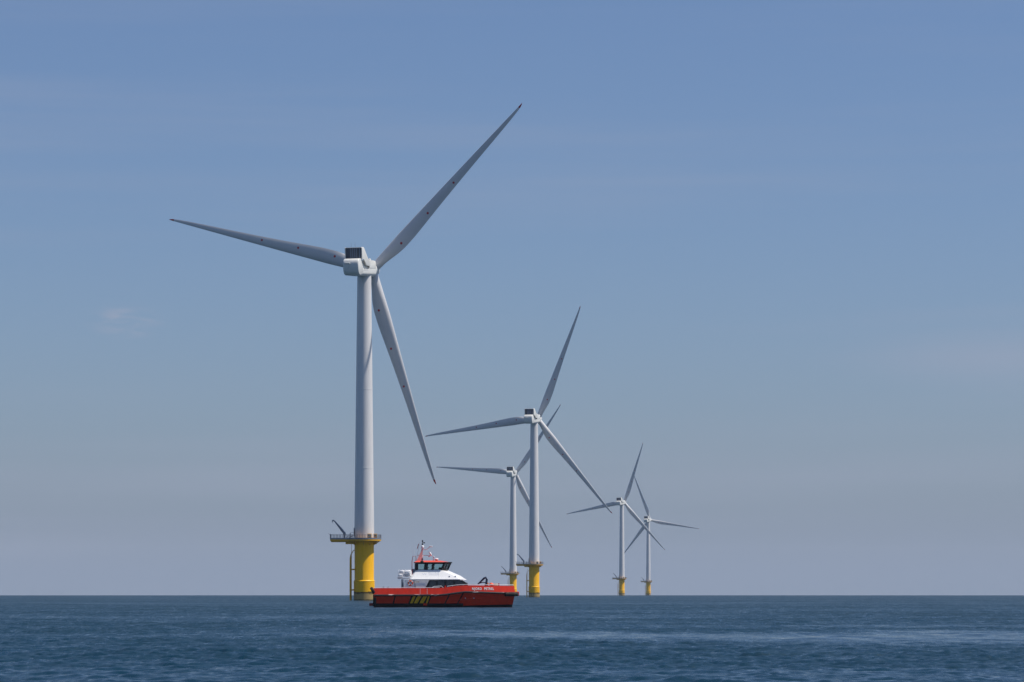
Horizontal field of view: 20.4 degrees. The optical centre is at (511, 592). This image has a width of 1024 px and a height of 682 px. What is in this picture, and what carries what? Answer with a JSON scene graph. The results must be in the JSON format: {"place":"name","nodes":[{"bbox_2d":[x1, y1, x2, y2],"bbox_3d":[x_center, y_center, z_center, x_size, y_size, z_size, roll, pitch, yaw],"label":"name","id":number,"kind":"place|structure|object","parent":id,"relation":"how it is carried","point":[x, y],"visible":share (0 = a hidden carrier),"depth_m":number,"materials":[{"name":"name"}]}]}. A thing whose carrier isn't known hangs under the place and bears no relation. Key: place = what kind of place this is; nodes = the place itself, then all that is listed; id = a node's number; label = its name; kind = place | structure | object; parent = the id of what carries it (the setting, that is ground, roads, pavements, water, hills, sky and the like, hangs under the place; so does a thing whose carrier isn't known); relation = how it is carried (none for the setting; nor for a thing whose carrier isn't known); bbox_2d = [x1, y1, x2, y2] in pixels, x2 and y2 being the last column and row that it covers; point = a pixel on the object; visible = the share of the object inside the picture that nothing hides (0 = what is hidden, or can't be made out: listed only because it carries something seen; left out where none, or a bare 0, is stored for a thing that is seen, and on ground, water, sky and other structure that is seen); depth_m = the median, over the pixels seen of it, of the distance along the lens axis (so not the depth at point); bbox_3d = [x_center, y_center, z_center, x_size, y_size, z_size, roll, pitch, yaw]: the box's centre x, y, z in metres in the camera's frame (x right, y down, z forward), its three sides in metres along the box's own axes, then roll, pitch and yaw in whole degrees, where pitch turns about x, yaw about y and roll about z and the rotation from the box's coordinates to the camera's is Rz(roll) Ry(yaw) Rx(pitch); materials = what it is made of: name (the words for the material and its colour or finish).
{"place":"outdoors","nodes":[
{"label":"outdoors","id":0,"kind":"place"},
{"bbox_2d":[0,595,1023,681],"bbox_3d":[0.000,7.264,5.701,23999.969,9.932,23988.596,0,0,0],"label":"sea","id":1,"kind":"structure","parent":0,"point":[524,638],"depth_m":149.96,"materials":[{"name":"blue liquid"}]},
{"bbox_2d":[169,103,521,599],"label":"wind turbine","id":2,"kind":"object","parent":1,"relation":"in","point":[365,271],"visible":0.98,"depth_m":970.75,"materials":[{"name":"white metal"}]},
{"bbox_2d":[369,540,518,606],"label":"crew boat","id":3,"kind":"object","parent":1,"relation":"on","point":[442,586],"visible":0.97,"depth_m":494.76,"materials":[{"name":"red paint"}]},
{"bbox_2d":[438,404,560,591],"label":"wind turbine","id":4,"kind":"object","parent":1,"relation":"in","point":[512,473],"visible":0.94,"depth_m":2629.69,"materials":[{"name":"white metal"}]},
{"bbox_2d":[425,307,611,596],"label":"wind turbine","id":5,"kind":"object","parent":1,"relation":"in","point":[532,418],"visible":1,"depth_m":1809.05,"materials":[{"name":"white metal"}]},
{"bbox_2d":[568,444,664,595],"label":"wind turbine","id":6,"kind":"object","parent":1,"relation":"in","point":[621,578],"visible":0.99,"depth_m":3468.30,"materials":[{"name":"white metal"}]},
{"bbox_2d":[624,476,698,594],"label":"wind turbine","id":7,"kind":"object","parent":1,"relation":"in","point":[647,520],"visible":0.96,"depth_m":4286.65,"materials":[{"name":"white metal"}]},
{"bbox_2d":[0,0,1023,594],"label":"sky","id":8,"kind":"structure","parent":0,"point":[786,237],"materials":[{"name":"blue"}]}
]}

